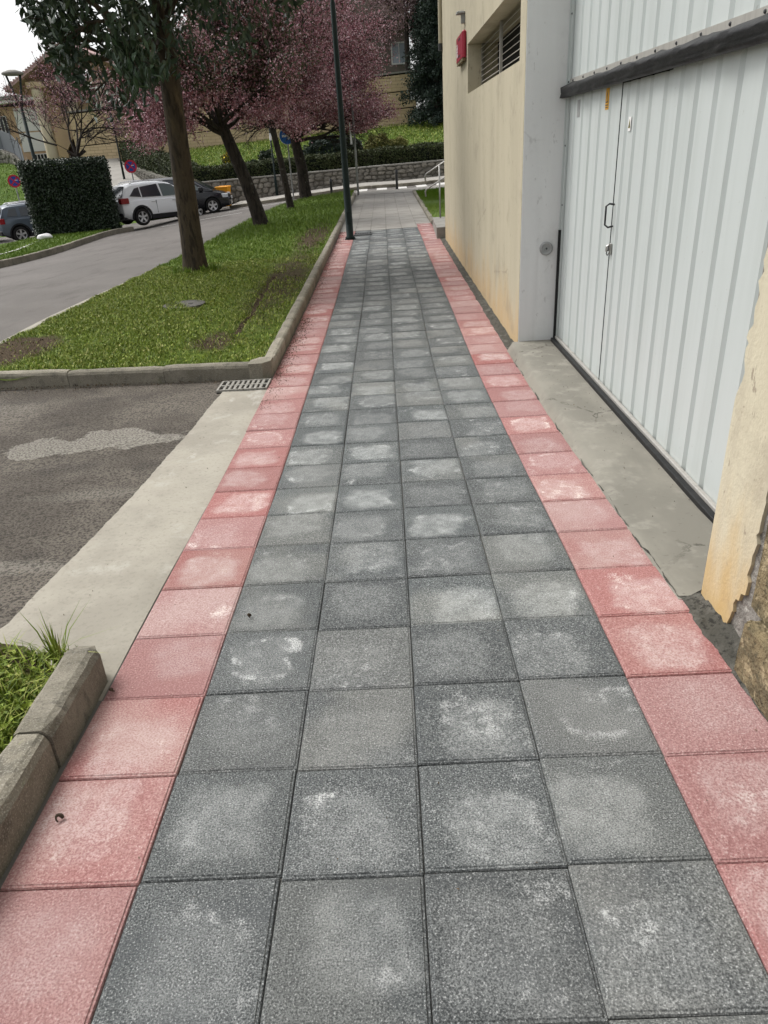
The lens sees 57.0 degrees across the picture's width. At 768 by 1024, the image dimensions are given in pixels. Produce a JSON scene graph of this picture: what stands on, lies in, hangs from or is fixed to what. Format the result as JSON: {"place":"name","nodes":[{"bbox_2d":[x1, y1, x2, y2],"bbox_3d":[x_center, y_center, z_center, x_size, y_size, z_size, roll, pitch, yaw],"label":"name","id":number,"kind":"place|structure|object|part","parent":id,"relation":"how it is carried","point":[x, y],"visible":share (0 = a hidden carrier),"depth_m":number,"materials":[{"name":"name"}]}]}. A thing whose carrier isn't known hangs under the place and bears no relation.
{"place":"outdoors","nodes":[
{"label":"outdoors","id":0,"kind":"place"},
{"bbox_2d":[0,162,67,205],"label":"grass bank","id":1,"kind":"structure","parent":0,"point":[8,186],"depth_m":46.97,"materials":[{"name":"green plant"}]},
{"bbox_2d":[0,628,77,753],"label":"verge","id":2,"kind":"structure","parent":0,"point":[27,671],"depth_m":2.67,"materials":[{"name":"green plant"}]},
{"bbox_2d":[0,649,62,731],"bbox_3d":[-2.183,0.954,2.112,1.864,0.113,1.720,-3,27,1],"label":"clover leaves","id":3,"kind":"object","parent":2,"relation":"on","point":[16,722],"visible":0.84,"depth_m":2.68,"materials":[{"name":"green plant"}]},
{"bbox_2d":[0,601,102,671],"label":"grass tuft","id":4,"kind":"object","parent":2,"relation":"on","point":[53,641],"visible":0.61,"depth_m":2.86,"materials":[{"name":"green plant"}]},
{"bbox_2d":[0,228,110,259],"bbox_3d":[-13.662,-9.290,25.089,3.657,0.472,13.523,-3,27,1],"label":"grass","id":5,"kind":"structure","parent":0,"point":[34,241],"depth_m":27.33,"materials":[{"name":"green plant"}]},
{"bbox_2d":[37,233,52,238],"bbox_3d":[-13.936,-11.333,29.037,0.629,0.201,0.462,-11,28,-14],"label":"plastic bag","id":6,"kind":"object","parent":5,"relation":"on","point":[45,235],"visible":0.89,"depth_m":28.91,"materials":[{"name":"white plastic"}]},
{"bbox_2d":[14,155,123,236],"bbox_3d":[-13.612,-13.585,30.895,3.891,3.566,2.042,-12,28,-16],"label":"hedge","id":7,"kind":"object","parent":5,"relation":"on","point":[74,195],"visible":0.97,"depth_m":30.16,"materials":[{"name":"green plant"}]},
{"bbox_2d":[0,160,174,236],"bbox_3d":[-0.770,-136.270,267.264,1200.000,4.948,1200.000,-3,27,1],"label":"ground","id":8,"kind":"structure","parent":0,"point":[136,222],"depth_m":38.85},
{"bbox_2d":[0,150,22,172],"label":"rubble wall","id":9,"kind":"structure","parent":8,"relation":"on","point":[6,157],"depth_m":52.80,"materials":[{"name":"stone"}]},
{"bbox_2d":[0,130,24,161],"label":"fence","id":10,"kind":"object","parent":9,"relation":"on","point":[7,144],"visible":0.82,"depth_m":52.24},
{"bbox_2d":[1,70,35,159],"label":"street lamp","id":11,"kind":"object","parent":8,"relation":"on","point":[6,73],"visible":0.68,"depth_m":36.21,"materials":[{"name":"grey metal"}]},
{"bbox_2d":[0,94,59,160],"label":"house","id":12,"kind":"structure","parent":8,"relation":"on","point":[39,148],"depth_m":60.45,"materials":[{"name":"paint"}]},
{"bbox_2d":[0,116,8,132],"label":"window","id":13,"kind":"structure","parent":12,"relation":"in","point":[1,120],"depth_m":60.42,"materials":[{"name":"grey glass"}]},
{"bbox_2d":[35,153,46,159],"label":"window","id":14,"kind":"structure","parent":12,"relation":"in","point":[38,156],"depth_m":61.23,"materials":[{"name":"grey glass"}]},
{"bbox_2d":[3,43,117,159],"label":"columned building","id":15,"kind":"structure","parent":8,"relation":"on","point":[63,140],"depth_m":53.83,"materials":[{"name":"paint"}]},
{"bbox_2d":[69,140,75,157],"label":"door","id":16,"kind":"structure","parent":15,"relation":"in","point":[71,150],"depth_m":56.27,"materials":[{"name":"brown wood"}]},
{"bbox_2d":[0,43,139,156],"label":"blossom tree","id":17,"kind":"object","parent":8,"relation":"on","point":[59,87],"visible":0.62,"depth_m":31.61,"materials":[{"name":"pink plant"}]},
{"bbox_2d":[122,162,165,179],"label":"rubble wall","id":18,"kind":"structure","parent":8,"relation":"on","point":[142,174],"depth_m":44.78,"materials":[{"name":"stone"}]},
{"bbox_2d":[67,70,415,159],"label":"sandstone wall","id":19,"kind":"structure","parent":8,"relation":"on","point":[110,150],"depth_m":51.33,"materials":[{"name":"beige stone"}]},
{"bbox_2d":[139,0,404,73],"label":"apartment building","id":20,"kind":"structure","parent":8,"relation":"on","point":[397,66],"depth_m":55.35,"materials":[{"name":"grey paint"}]},
{"bbox_2d":[391,41,404,64],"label":"window","id":21,"kind":"structure","parent":20,"relation":"in","point":[400,48],"depth_m":55.65,"materials":[{"name":"grey glass"}]},
{"bbox_2d":[279,130,293,201],"bbox_3d":[-4.116,-15.120,31.106,0.680,3.197,0.086,-5,27,-2],"label":"direction sign","id":22,"kind":"object","parent":8,"relation":"on","point":[281,136],"visible":0.4,"depth_m":30.63,"materials":[{"name":"metal"}]},
{"bbox_2d":[201,159,443,206],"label":"rubble wall","id":23,"kind":"structure","parent":8,"relation":"on","point":[264,186],"depth_m":37.55,"materials":[{"name":"stone"}]},
{"bbox_2d":[403,0,431,120],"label":"conifer tree","id":24,"kind":"object","parent":8,"relation":"on","point":[418,61],"depth_m":51.92,"materials":[{"name":"green plant"}]},
{"bbox_2d":[433,217,445,238],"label":"concrete block","id":25,"kind":"structure","parent":8,"relation":"on","point":[439,226],"depth_m":16.20,"materials":[{"name":"grey concrete"}]},
{"bbox_2d":[424,161,443,217],"bbox_3d":[2.006,-8.295,17.209,2.236,2.296,0.048,10,30,25],"label":"handrail","id":26,"kind":"object","parent":25,"relation":"on","point":[438,166],"visible":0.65,"depth_m":17.69,"materials":[{"name":"metal"}]},
{"bbox_2d":[438,0,767,719],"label":"garage building","id":27,"kind":"structure","parent":8,"relation":"on","point":[614,153],"depth_m":4.59,"materials":[{"name":"beige paint"}]},
{"bbox_2d":[456,11,464,23],"bbox_3d":[1.108,-7.174,10.260,0.118,0.140,0.180,-3,27,1],"label":"wall lamp","id":28,"kind":"object","parent":27,"relation":"attached to","point":[462,13],"visible":1,"depth_m":10.21,"materials":[{"name":"metal"}]},
{"bbox_2d":[456,30,466,66],"bbox_3d":[1.154,-6.931,10.587,0.067,0.375,0.920,-3,27,1],"label":"alarm box","id":29,"kind":"object","parent":27,"relation":"attached to","point":[461,53],"visible":1,"depth_m":10.34,"materials":[{"name":"red plastic"}]},
{"bbox_2d":[540,242,552,254],"bbox_3d":[1.583,-2.574,6.907,0.128,0.128,0.045,-3,27,1],"label":"pipe cap","id":30,"kind":"object","parent":27,"relation":"attached to","point":[546,248],"visible":1,"depth_m":6.89,"materials":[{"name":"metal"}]},
{"bbox_2d":[550,0,767,522],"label":"garage door","id":31,"kind":"structure","parent":27,"relation":"in","point":[663,230],"depth_m":4.29,"materials":[{"name":"metal"}]},
{"bbox_2d":[0,381,221,768],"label":"driveway","id":32,"kind":"structure","parent":0,"point":[106,447],"depth_m":5.32,"materials":[{"name":"grey asphalt"}]},
{"bbox_2d":[216,378,271,393],"bbox_3d":[-1.341,-1.204,6.802,0.480,0.051,0.310,-3,27,1],"label":"drain grate","id":33,"kind":"object","parent":32,"relation":"on","point":[246,385],"visible":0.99,"depth_m":6.78,"materials":[{"name":"metal"}]},
{"bbox_2d":[0,232,757,963],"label":"leaf litter","id":34,"kind":"object","parent":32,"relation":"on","point":[304,320],"visible":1,"depth_m":7.17,"materials":[{"name":"brown plant"}]},
{"bbox_2d":[107,158,140,185],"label":"ramp","id":35,"kind":"structure","parent":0,"point":[115,171],"depth_m":48.24,"materials":[{"name":"beige concrete"}]},
{"bbox_2d":[103,101,124,178],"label":"street lamp","id":36,"kind":"object","parent":35,"relation":"on","point":[122,170],"visible":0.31,"depth_m":46.49,"materials":[{"name":"black metal"}]},
{"bbox_2d":[0,390,266,700],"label":"concrete apron","id":37,"kind":"object","parent":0,"point":[140,557],"visible":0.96,"depth_m":3.82,"materials":[{"name":"grey concrete"}]},
{"bbox_2d":[0,207,339,379],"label":"verge","id":38,"kind":"structure","parent":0,"point":[8,353],"depth_m":9.12,"materials":[{"name":"plant"}]},
{"bbox_2d":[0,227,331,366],"bbox_3d":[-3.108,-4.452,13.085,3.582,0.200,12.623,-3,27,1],"label":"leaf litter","id":39,"kind":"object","parent":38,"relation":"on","point":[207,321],"visible":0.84,"depth_m":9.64,"materials":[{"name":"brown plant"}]},
{"bbox_2d":[15,0,319,270],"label":"evergreen tree","id":40,"kind":"object","parent":38,"relation":"on","point":[136,65],"visible":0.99,"depth_m":11.03,"materials":[{"name":"green plant"}]},
{"bbox_2d":[163,300,204,308],"bbox_3d":[-2.895,-2.992,10.257,0.600,0.060,0.600,-3,27,1],"label":"manhole cover","id":41,"kind":"object","parent":38,"relation":"on","point":[192,303],"visible":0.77,"depth_m":10.22,"materials":[{"name":"metal"}]},
{"bbox_2d":[94,0,321,226],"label":"blossom tree","id":42,"kind":"object","parent":38,"relation":"on","point":[279,73],"visible":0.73,"depth_m":19.37,"materials":[{"name":"pink blossom"},{"name":"dark bark"}]},
{"bbox_2d":[155,190,353,268],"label":"grass","id":43,"kind":"structure","parent":38,"relation":"on","point":[320,208],"depth_m":19.41,"materials":[{"name":"green plant"}]},
{"bbox_2d":[181,0,358,208],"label":"blossom tree","id":44,"kind":"object","parent":38,"relation":"on","point":[318,85],"visible":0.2,"depth_m":24.70,"materials":[{"name":"pink blossom"},{"name":"dark bark"}]},
{"bbox_2d":[210,0,401,199],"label":"blossom tree","id":45,"kind":"object","parent":38,"relation":"on","point":[352,69],"visible":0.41,"depth_m":28.66,"materials":[{"name":"pink blossom"},{"name":"dark bark"}]},
{"bbox_2d":[0,0,425,106],"label":"sky","id":46,"kind":"structure","parent":0,"point":[16,44],"materials":[{"name":"white"}]},
{"bbox_2d":[0,184,435,391],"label":"road","id":47,"kind":"structure","parent":0,"point":[32,292],"depth_m":17.44,"materials":[{"name":"grey asphalt"}]},
{"bbox_2d":[8,175,20,200],"bbox_3d":[-19.324,-16.182,37.708,0.620,3.269,0.084,-14,29,-20],"label":"no stopping sign","id":48,"kind":"object","parent":47,"relation":"on","point":[13,180],"visible":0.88,"depth_m":37.09,"materials":[{"name":"metal"}]},
{"bbox_2d":[0,201,35,240],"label":"grey car","id":49,"kind":"object","parent":47,"relation":"on","point":[15,223],"visible":0.43,"depth_m":34.23,"materials":[{"name":"paint"}]},
{"bbox_3d":[-17.945,-14.409,34.026,0.453,0.350,0.143,-20,31,-29],"label":"side window","id":50,"kind":"part","parent":49,"relation":"part of","materials":[{"name":"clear glass"}]},
{"bbox_3d":[-17.259,-14.670,34.422,0.886,0.412,0.163,-20,31,-29],"label":"side window","id":51,"kind":"part","parent":49,"relation":"part of","materials":[{"name":"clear glass"}]},
{"bbox_2d":[0,227,133,267],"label":"kerb","id":52,"kind":"structure","parent":47,"relation":"on","point":[40,254],"depth_m":25.45,"materials":[{"name":"concrete"}]},
{"bbox_2d":[0,278,133,342],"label":"road edge","id":53,"kind":"object","parent":47,"relation":"on","point":[34,325],"visible":0.08,"depth_m":10.83,"materials":[{"name":"concrete"}]},
{"bbox_2d":[124,160,136,179],"bbox_3d":[-13.106,-16.803,37.407,0.620,3.279,0.084,-10,28,-11],"label":"no stopping sign","id":54,"kind":"object","parent":47,"relation":"on","point":[130,166],"visible":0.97,"depth_m":36.78,"materials":[{"name":"metal"}]},
{"bbox_2d":[112,180,207,225],"bbox_3d":[-10.659,-14.771,33.523,4.677,1.873,2.217,-26,34,-36],"label":"white car","id":55,"kind":"object","parent":47,"relation":"on","point":[142,202],"visible":0.64,"depth_m":32.33,"materials":[{"name":"paint"}]},
{"bbox_3d":[-12.163,-14.522,32.095,0.269,0.427,1.495,-26,34,-36],"label":"rear window","id":56,"kind":"part","parent":55,"relation":"part of","materials":[{"name":"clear glass"}]},
{"bbox_3d":[-11.269,-14.396,31.868,0.525,0.399,0.167,-26,34,-36],"label":"side window","id":57,"kind":"part","parent":55,"relation":"part of","materials":[{"name":"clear glass"}]},
{"bbox_3d":[-10.704,-14.698,32.326,0.924,0.514,0.206,-26,34,-36],"label":"side window","id":58,"kind":"part","parent":55,"relation":"part of","materials":[{"name":"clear glass"}]},
{"bbox_3d":[-9.937,-15.061,32.946,1.092,0.525,0.210,-26,34,-36],"label":"side window","id":59,"kind":"part","parent":55,"relation":"part of","materials":[{"name":"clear glass"}]},
{"bbox_2d":[0,193,355,389],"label":"kerb","id":60,"kind":"structure","parent":47,"relation":"on","point":[266,366],"depth_m":7.17,"materials":[{"name":"concrete"}]},
{"bbox_2d":[147,177,232,212],"bbox_3d":[-9.665,-15.438,34.452,4.406,1.658,2.074,-6,27,-4],"label":"black car","id":61,"kind":"object","parent":47,"relation":"on","point":[211,199],"visible":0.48,"depth_m":33.90,"materials":[{"name":"paint"}]},
{"bbox_2d":[215,185,232,205],"bbox_3d":[-8.194,-16.217,36.295,0.680,0.951,0.656,1,27,9],"label":"litter bin","id":62,"kind":"object","parent":47,"relation":"on","point":[226,188],"visible":0.41,"depth_m":35.91,"materials":[{"name":"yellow plastic"}]},
{"bbox_2d":[229,179,444,208],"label":"kerb","id":63,"kind":"structure","parent":47,"relation":"on","point":[351,188],"depth_m":34.75,"materials":[{"name":"concrete"}]},
{"bbox_2d":[359,182,444,190],"bbox_3d":[1.319,-15.508,33.661,5.250,0.138,2.350,-3,27,1],"label":"zebra crossing","id":64,"kind":"object","parent":47,"relation":"on","point":[401,187],"visible":0.43,"depth_m":33.98,"materials":[{"name":"paint"}]},
{"bbox_2d":[412,190,432,223],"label":"kerb","id":65,"kind":"structure","parent":47,"relation":"on","point":[427,212],"depth_m":22.08,"materials":[{"name":"concrete"}]},
{"bbox_2d":[170,222,276,274],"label":"grass","id":66,"kind":"structure","parent":0,"point":[203,268],"depth_m":13.15,"materials":[{"name":"green plant"}]},
{"bbox_2d":[143,120,443,170],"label":"lawn","id":67,"kind":"structure","parent":0,"point":[429,139],"depth_m":47.22,"materials":[{"name":"green plant"}]},
{"bbox_2d":[118,140,202,176],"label":"hedge","id":68,"kind":"object","parent":67,"relation":"on","point":[148,160],"visible":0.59,"depth_m":44.71,"materials":[{"name":"green plant"}]},
{"bbox_2d":[220,151,230,167],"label":"bush","id":69,"kind":"object","parent":67,"relation":"on","point":[225,159],"visible":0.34,"depth_m":41.35,"materials":[{"name":"green plant"}]},
{"bbox_2d":[257,149,274,159],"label":"bush","id":70,"kind":"object","parent":67,"relation":"on","point":[267,154],"visible":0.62,"depth_m":41.72,"materials":[{"name":"green plant"}]},
{"bbox_2d":[192,141,443,180],"bbox_3d":[-0.888,-19.080,38.264,20.026,1.896,1.512,-3,27,1],"label":"hedge","id":71,"kind":"object","parent":67,"relation":"on","point":[416,152],"visible":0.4,"depth_m":37.87,"materials":[{"name":"green plant"}]},
{"bbox_2d":[303,132,346,157],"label":"bush","id":72,"kind":"object","parent":67,"relation":"on","point":[313,147],"visible":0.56,"depth_m":40.30,"materials":[{"name":"green plant"}]},
{"bbox_2d":[333,136,362,150],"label":"bush","id":73,"kind":"object","parent":67,"relation":"on","point":[352,147],"visible":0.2,"depth_m":40.77,"materials":[{"name":"green plant"}]},
{"bbox_2d":[363,132,392,149],"bbox_3d":[-0.347,-20.806,40.211,1.737,1.429,1.715,-3,27,1],"label":"bush","id":74,"kind":"object","parent":67,"relation":"on","point":[375,140],"visible":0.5,"depth_m":39.80,"materials":[{"name":"green plant"}]},
{"bbox_2d":[390,135,409,145],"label":"bush","id":75,"kind":"object","parent":67,"relation":"on","point":[398,140],"visible":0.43,"depth_m":40.47,"materials":[{"name":"green plant"}]},
{"bbox_2d":[396,0,443,126],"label":"conifer tree","id":76,"kind":"object","parent":67,"relation":"on","point":[427,83],"visible":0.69,"depth_m":47.14,"materials":[{"name":"green plant"}]},
{"bbox_2d":[232,176,444,204],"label":"pavement","id":77,"kind":"structure","parent":0,"point":[355,185],"depth_m":36.16,"materials":[{"name":"grey concrete"}]},
{"bbox_2d":[269,129,277,195],"bbox_3d":[-5.866,-19.498,36.341,0.480,5.950,0.480,-3,27,1],"label":"thin lamp post","id":78,"kind":"object","parent":77,"relation":"on","point":[275,182],"visible":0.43,"depth_m":37.06,"materials":[{"name":"grey metal"}]},
{"bbox_2d":[0,223,767,1023],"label":"pavement","id":79,"kind":"structure","parent":0,"point":[572,721],"depth_m":2.38,"materials":[{"name":"grey concrete"}]},
{"bbox_2d":[0,646,107,879],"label":"kerb","id":80,"kind":"structure","parent":79,"relation":"on","point":[49,730],"depth_m":2.38,"materials":[{"name":"concrete"}]},
{"bbox_2d":[55,813,63,821],"bbox_3d":[-1.008,0.947,2.196,0.026,0.019,0.022,-17,30,-24],"label":"curled twig","id":81,"kind":"object","parent":79,"relation":"on","point":[61,815],"visible":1,"depth_m":2.19,"materials":[{"name":"brown plant"}]},
{"bbox_2d":[330,0,355,239],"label":"lamp post","id":82,"kind":"object","parent":79,"relation":"on","point":[347,206],"visible":0.99,"depth_m":15.72,"materials":[{"name":"black metal"}]},
{"bbox_2d":[354,232,371,235],"bbox_3d":[-0.521,-6.875,17.545,0.440,0.051,0.400,-3,28,1],"label":"drain grate","id":83,"kind":"object","parent":79,"relation":"on","point":[362,233],"visible":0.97,"depth_m":17.48,"materials":[{"name":"metal"}]},
{"bbox_2d":[440,237,767,720],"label":"mortar fillet","id":84,"kind":"object","parent":79,"relation":"on","point":[721,636],"visible":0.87,"depth_m":2.97,"materials":[{"name":"grey concrete"}]},
{"bbox_2d":[340,192,429,231],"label":"old pavement","id":85,"kind":"structure","parent":0,"point":[387,211],"depth_m":22.42,"materials":[{"name":"grey concrete"}]},
{"bbox_2d":[358,0,420,70],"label":"blossom tree","id":86,"kind":"object","parent":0,"point":[404,7],"visible":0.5,"depth_m":50.30,"materials":[{"name":"plant"}]},
{"bbox_2d":[354,184,444,194],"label":"street pavement","id":87,"kind":"structure","parent":0,"point":[390,191],"depth_m":31.47,"materials":[{"name":"grey concrete"}]},
{"bbox_2d":[329,179,332,192],"bbox_3d":[-2.355,-14.448,31.637,0.200,0.844,0.200,-3,27,1],"label":"bollard","id":88,"kind":"object","parent":87,"relation":"on","point":[331,188],"visible":0.68,"depth_m":31.53,"materials":[{"name":"metal"}]},
{"bbox_2d":[349,81,358,194],"bbox_3d":[-1.269,-15.382,29.469,0.194,4.400,0.600,-1,27,5],"label":"sign pole","id":89,"kind":"object","parent":87,"relation":"on","point":[355,153],"visible":0.77,"depth_m":29.45,"materials":[{"name":"metal"}]},
{"bbox_2d":[395,170,397,188],"bbox_3d":[0.580,-15.047,32.126,0.200,0.924,0.200,-3,27,1],"label":"bollard","id":90,"kind":"object","parent":87,"relation":"on","point":[396,175],"visible":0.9,"depth_m":32.05,"materials":[{"name":"metal"}]},
{"bbox_2d":[415,186,444,216],"bbox_3d":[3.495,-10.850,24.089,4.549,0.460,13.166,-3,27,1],"label":"grass","id":91,"kind":"structure","parent":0,"point":[432,207],"depth_m":24.70,"materials":[{"name":"green plant"}]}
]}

